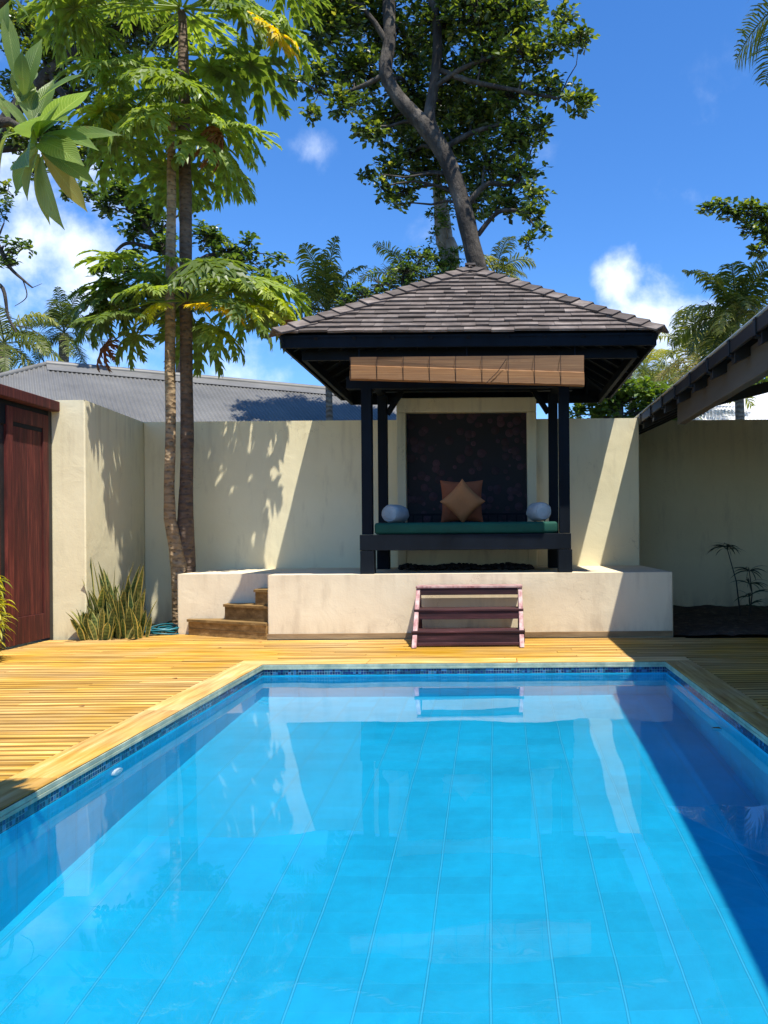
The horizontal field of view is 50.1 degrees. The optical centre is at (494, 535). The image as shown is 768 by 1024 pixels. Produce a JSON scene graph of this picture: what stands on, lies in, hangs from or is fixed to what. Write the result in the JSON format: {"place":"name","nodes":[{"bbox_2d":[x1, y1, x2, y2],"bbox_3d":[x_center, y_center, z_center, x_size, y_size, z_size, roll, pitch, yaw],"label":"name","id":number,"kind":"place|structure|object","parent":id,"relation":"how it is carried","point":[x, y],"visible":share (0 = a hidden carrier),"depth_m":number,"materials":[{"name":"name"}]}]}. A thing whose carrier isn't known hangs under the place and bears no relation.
{"place":"outdoors","nodes":[
{"label":"outdoors","id":0,"kind":"place"},
{"bbox_2d":[0,673,767,1023],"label":"pool water","id":1,"kind":"structure","parent":0,"point":[488,849],"depth_m":3.23,"materials":[{"name":"blue liquid"}]},
{"bbox_2d":[0,0,767,418],"label":"sky","id":2,"kind":"structure","parent":0,"point":[675,127],"materials":[{"name":"blue"}]},
{"bbox_2d":[33,632,767,641],"bbox_3d":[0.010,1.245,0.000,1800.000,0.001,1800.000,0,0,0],"label":"ground","id":3,"kind":"structure","parent":0,"point":[735,636],"depth_m":9.84,"materials":[{"name":"brown soil"}]},
{"bbox_2d":[0,194,39,335],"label":"bare branched tree","id":4,"kind":"object","parent":3,"relation":"on","point":[8,260],"visible":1,"depth_m":12.98,"materials":[{"name":"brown plant"}]},
{"bbox_2d":[0,305,63,372],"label":"coconut palm","id":5,"kind":"object","parent":3,"relation":"on","point":[8,361],"visible":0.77,"depth_m":27.88,"materials":[{"name":"green plant"}]},
{"bbox_2d":[21,286,109,363],"bbox_3d":[-20.072,-5.096,37.928,3.631,13.017,4.030,0,0,0],"label":"coconut palm","id":6,"kind":"object","parent":3,"relation":"on","point":[63,338],"visible":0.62,"depth_m":37.74,"materials":[{"name":"green plant"}]},
{"bbox_2d":[51,400,144,639],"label":"garden wall","id":7,"kind":"structure","parent":3,"relation":"on","point":[98,504],"depth_m":9.88,"materials":[{"name":"beige paint"}]},
{"bbox_2d":[0,0,196,199],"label":"shade tree","id":8,"kind":"object","parent":3,"relation":"on","point":[17,142],"visible":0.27,"depth_m":16.98,"materials":[{"name":"green plant"}]},
{"bbox_2d":[59,179,294,372],"bbox_3d":[-7.824,-3.872,19.961,5.768,10.107,1.268,0,0,0],"label":"background tree","id":9,"kind":"object","parent":3,"relation":"on","point":[211,236],"visible":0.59,"depth_m":19.92,"materials":[{"name":"green plant"}]},
{"bbox_2d":[0,360,396,421],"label":"neighbour house","id":10,"kind":"structure","parent":3,"relation":"on","point":[138,394],"depth_m":17.96,"materials":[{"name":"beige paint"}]},
{"bbox_2d":[278,236,366,420],"bbox_3d":[-3.732,-2.658,18.039,2.393,7.862,2.439,0,0,0],"label":"areca palm","id":11,"kind":"object","parent":3,"relation":"on","point":[324,290],"visible":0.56,"depth_m":17.73,"materials":[{"name":"green plant"}]},
{"bbox_2d":[0,634,767,781],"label":"deck","id":12,"kind":"structure","parent":3,"relation":"on","point":[47,687],"depth_m":7.72,"materials":[{"name":"brown wood"}]},
{"bbox_2d":[0,576,16,655],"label":"lime shrub","id":13,"kind":"object","parent":12,"relation":"on","point":[2,601],"visible":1,"depth_m":8.02,"materials":[{"name":"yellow plant"}]},
{"bbox_2d":[0,384,59,650],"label":"wooden gate","id":14,"kind":"structure","parent":12,"relation":"on","point":[26,561],"depth_m":9.16,"materials":[{"name":"red wood"}]},
{"bbox_2d":[0,0,119,229],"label":"frangipani tree","id":15,"kind":"object","parent":12,"relation":"on","point":[43,110],"visible":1,"depth_m":2.98,"materials":[{"name":"green plant"}]},
{"bbox_2d":[187,588,267,639],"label":"corner stairs","id":16,"kind":"structure","parent":12,"relation":"on","point":[245,620],"depth_m":9.73,"materials":[{"name":"brown wood"}]},
{"bbox_2d":[411,584,524,647],"bbox_3d":[-0.290,0.888,9.057,1.229,0.635,0.831,0,0,0],"label":"step stool","id":17,"kind":"object","parent":12,"relation":"on","point":[421,636],"visible":1,"depth_m":8.96,"materials":[{"name":"brown wood"}]},
{"bbox_2d":[0,661,767,810],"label":"pool coping","id":18,"kind":"object","parent":3,"relation":"on","point":[30,780],"visible":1,"depth_m":5.28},
{"bbox_2d":[0,662,767,821],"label":"pool lip","id":19,"kind":"object","parent":3,"relation":"on","point":[16,807],"visible":1,"depth_m":6.45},
{"bbox_2d":[144,418,639,624],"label":"garden wall","id":20,"kind":"structure","parent":3,"relation":"on","point":[277,494],"depth_m":11.60,"materials":[{"name":"beige paint"}]},
{"bbox_2d":[334,245,453,304],"bbox_3d":[-1.795,-2.355,15.999,2.667,6.758,1.045,0,0,-14],"label":"leafy bush","id":21,"kind":"object","parent":3,"relation":"on","point":[405,279],"visible":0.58,"depth_m":15.96,"materials":[{"name":"green plant"}]},
{"bbox_2d":[358,240,439,289],"bbox_3d":[-2.203,-2.734,18.848,1.970,7.992,2.056,0,0,0],"label":"areca palm","id":22,"kind":"object","parent":3,"relation":"on","point":[396,260],"visible":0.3,"depth_m":18.67,"materials":[{"name":"green plant"}]},
{"bbox_2d":[177,565,672,640],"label":"plaster platform","id":23,"kind":"structure","parent":3,"relation":"on","point":[634,601],"depth_m":9.50,"materials":[{"name":"beige paint"}]},
{"bbox_2d":[398,562,533,570],"bbox_3d":[-0.377,0.412,10.886,1.794,0.086,1.037,0,0,0],"label":"pebble bed","id":24,"kind":"object","parent":23,"relation":"on","point":[471,566],"visible":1,"depth_m":10.48,"materials":[{"name":"black stone"}]},
{"bbox_2d":[396,397,536,566],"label":"wall panel","id":25,"kind":"structure","parent":23,"relation":"on","point":[490,442],"depth_m":11.52,"materials":[{"name":"beige paint"}]},
{"bbox_2d":[268,263,668,573],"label":"garden pavilion","id":26,"kind":"structure","parent":23,"relation":"on","point":[475,310],"depth_m":9.57,"materials":[{"name":"black wood"}]},
{"bbox_2d":[375,521,557,534],"bbox_3d":[-0.343,-0.089,10.285,2.175,0.140,1.370,0,0,0],"label":"mattress","id":27,"kind":"object","parent":26,"relation":"on","point":[466,528],"visible":0.98,"depth_m":9.60,"materials":[{"name":"green fabric"}]},
{"bbox_2d":[382,504,408,522],"bbox_3d":[-1.235,-0.267,10.066,0.234,0.233,0.462,0,0,15],"label":"bolster","id":28,"kind":"object","parent":27,"relation":"on","point":[395,513],"visible":1,"depth_m":9.87,"materials":[{"name":"grey fabric"}]},
{"bbox_2d":[440,480,482,521],"bbox_3d":[-0.435,-0.446,10.621,0.560,0.552,0.216,0,0,0],"label":"cushion","id":29,"kind":"object","parent":27,"relation":"on","point":[448,488],"visible":0.48,"depth_m":10.57,"materials":[{"name":"orange fabric"}]},
{"bbox_2d":[440,479,484,521],"bbox_3d":[-0.410,-0.430,10.250,0.580,0.567,0.218,0,0,0],"label":"cushion","id":30,"kind":"object","parent":27,"relation":"on","point":[462,501],"visible":0.99,"depth_m":10.18,"materials":[{"name":"beige fabric"}]},
{"bbox_2d":[526,502,550,520],"bbox_3d":[0.543,-0.295,10.072,0.234,0.233,0.470,0,0,-12],"label":"bolster","id":31,"kind":"object","parent":27,"relation":"on","point":[539,511],"visible":1,"depth_m":9.87,"materials":[{"name":"grey fabric"}]},
{"bbox_2d":[350,346,583,386],"bbox_3d":[-0.312,-1.906,9.051,2.615,0.506,0.088,0,0,0],"label":"bamboo blind","id":32,"kind":"object","parent":26,"relation":"hanging from","point":[564,370],"visible":1,"depth_m":9.04,"materials":[{"name":"brown wood"}]},
{"bbox_2d":[277,0,600,269],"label":"almond tree","id":33,"kind":"object","parent":3,"relation":"on","point":[419,120],"visible":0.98,"depth_m":15.91,"materials":[{"name":"green plant"}]},
{"bbox_2d":[420,155,464,274],"bbox_3d":[-1.127,-3.612,17.636,1.047,9.671,1.043,0,0,-23],"label":"vine covered tree","id":34,"kind":"object","parent":3,"relation":"on","point":[447,247],"visible":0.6,"depth_m":17.60,"materials":[{"name":"green plant"}]},
{"bbox_2d":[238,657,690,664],"bbox_3d":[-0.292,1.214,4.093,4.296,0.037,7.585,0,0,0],"label":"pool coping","id":35,"kind":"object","parent":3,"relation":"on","point":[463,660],"visible":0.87,"depth_m":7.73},
{"bbox_2d":[458,236,535,280],"bbox_3d":[-0.059,-2.784,19.002,1.910,8.052,1.919,0,0,-25],"label":"areca palm","id":36,"kind":"object","parent":3,"relation":"on","point":[509,268],"visible":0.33,"depth_m":18.77,"materials":[{"name":"green plant"}]},
{"bbox_2d":[569,375,701,419],"bbox_3d":[3.339,-1.258,18.857,3.523,4.952,1.307,0,0,0],"label":"leafy bush","id":37,"kind":"object","parent":3,"relation":"on","point":[613,406],"visible":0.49,"depth_m":18.82,"materials":[{"name":"green plant"}]},
{"bbox_2d":[629,357,655,401],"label":"tree","id":38,"kind":"object","parent":3,"relation":"on","point":[640,368],"visible":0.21,"depth_m":29.95,"materials":[{"name":"green plant"}]},
{"bbox_2d":[625,348,682,406],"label":"tree","id":39,"kind":"object","parent":3,"relation":"on","point":[651,356],"visible":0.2,"depth_m":35.47,"materials":[{"name":"green plant"}]},
{"bbox_2d":[634,305,767,434],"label":"side building","id":40,"kind":"structure","parent":3,"relation":"on","point":[733,367],"depth_m":8.00,"materials":[{"name":"brown paint"}]},
{"bbox_2d":[639,419,767,606],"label":"garden wall","id":41,"kind":"structure","parent":3,"relation":"on","point":[703,485],"depth_m":13.30,"materials":[{"name":"beige paint"}]},
{"bbox_2d":[652,304,755,414],"bbox_3d":[6.177,-2.681,24.009,3.255,7.764,3.392,0,0,0],"label":"tree","id":42,"kind":"object","parent":3,"relation":"on","point":[676,364],"visible":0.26,"depth_m":23.87,"materials":[{"name":"green plant"}]},
{"bbox_2d":[656,366,767,385],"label":"distant tree","id":43,"kind":"object","parent":3,"relation":"on","point":[763,380],"visible":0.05,"depth_m":44.69,"materials":[{"name":"green plant"}]},
{"bbox_2d":[667,252,767,419],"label":"coconut palm","id":44,"kind":"object","parent":3,"relation":"on","point":[733,310],"visible":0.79,"depth_m":19.65,"materials":[{"name":"green plant"}]},
{"bbox_2d":[673,605,767,635],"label":"soil bed","id":45,"kind":"object","parent":3,"relation":"on","point":[707,620],"visible":0.8,"depth_m":10.98,"materials":[{"name":"black soil"}]},
{"bbox_2d":[706,542,745,615],"bbox_3d":[3.309,0.627,11.599,0.462,1.057,0.597,0,0,-42],"label":"dracaena","id":46,"kind":"object","parent":45,"relation":"on","point":[727,546],"visible":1,"depth_m":11.59,"materials":[{"name":"green plant"}]},
{"bbox_2d":[730,565,767,616],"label":"dracaena","id":47,"kind":"object","parent":45,"relation":"on","point":[752,570],"visible":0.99,"depth_m":11.39,"materials":[{"name":"green plant"}]},
{"bbox_2d":[693,393,767,419],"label":"white roofed house","id":48,"kind":"structure","parent":3,"relation":"on","point":[758,410],"depth_m":24.29,"materials":[{"name":"beige paint"}]},
{"bbox_2d":[694,195,767,259],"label":"almond tree","id":49,"kind":"object","parent":3,"relation":"on","point":[756,212],"visible":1,"depth_m":14.96,"materials":[{"name":"green plant"}]},
{"bbox_2d":[733,0,767,86],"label":"coconut palm","id":50,"kind":"object","parent":3,"relation":"on","point":[759,33],"visible":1,"depth_m":18.34,"materials":[{"name":"green plant"}]},
{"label":"soil bed","id":51,"kind":"structure","parent":3,"relation":"on","visible":0},
{"bbox_2d":[67,601,140,640],"bbox_3d":[-4.615,1.019,9.651,0.823,0.506,0.530,0,0,-10],"label":"snake plant","id":52,"kind":"object","parent":51,"relation":"on","point":[92,626],"visible":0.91,"depth_m":9.56,"materials":[{"name":"green plant"}]},
{"bbox_2d":[82,560,143,637],"bbox_3d":[-4.635,0.762,9.808,0.896,1.017,0.524,0,0,0],"label":"snake plant","id":53,"kind":"object","parent":51,"relation":"on","point":[133,587],"visible":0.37,"depth_m":9.78,"materials":[{"name":"green plant"}]},
{"bbox_2d":[97,587,157,638],"bbox_3d":[-4.460,0.923,9.716,0.733,0.694,0.482,0,0,22],"label":"snake plant","id":54,"kind":"object","parent":51,"relation":"on","point":[131,616],"visible":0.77,"depth_m":9.67,"materials":[{"name":"green plant"}]},
{"bbox_2d":[146,621,174,632],"bbox_3d":[-4.518,1.206,10.640,1.235,0.127,1.006,0,0,19],"label":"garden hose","id":55,"kind":"object","parent":51,"relation":"on","point":[162,625],"visible":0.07,"depth_m":10.55,"materials":[{"name":"teal rubber"}]},
{"bbox_2d":[144,623,178,634],"bbox_3d":[-4.248,1.179,10.139,0.674,0.136,0.437,0,0,0],"label":"garden hose","id":56,"kind":"object","parent":51,"relation":"on","point":[169,628],"visible":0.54,"depth_m":10.06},
{"bbox_2d":[53,56,281,632],"bbox_3d":[-4.113,-2.379,10.721,2.806,7.324,3.202,0,0,0],"label":"papaya tree","id":57,"kind":"object","parent":51,"relation":"on","point":[126,121],"visible":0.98,"depth_m":10.61,"materials":[{"name":"green plant"}]},
{"bbox_2d":[15,0,332,572],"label":"papaya tree","id":58,"kind":"object","parent":51,"relation":"on","point":[239,65],"visible":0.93,"depth_m":10.75,"materials":[{"name":"green plant"}]},
{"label":"pool floor","id":59,"kind":"structure","parent":0,"visible":0},
{"bbox_2d":[0,672,767,835],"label":"pool wall","id":60,"kind":"structure","parent":59,"relation":"on","point":[354,675],"depth_m":6.54,"materials":[{"name":"tile"}]},
{"bbox_2d":[0,661,767,833],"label":"pool waterline tiles","id":61,"kind":"object","parent":60,"relation":"attached to","point":[29,810],"visible":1,"depth_m":6.63,"materials":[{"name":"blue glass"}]}
]}

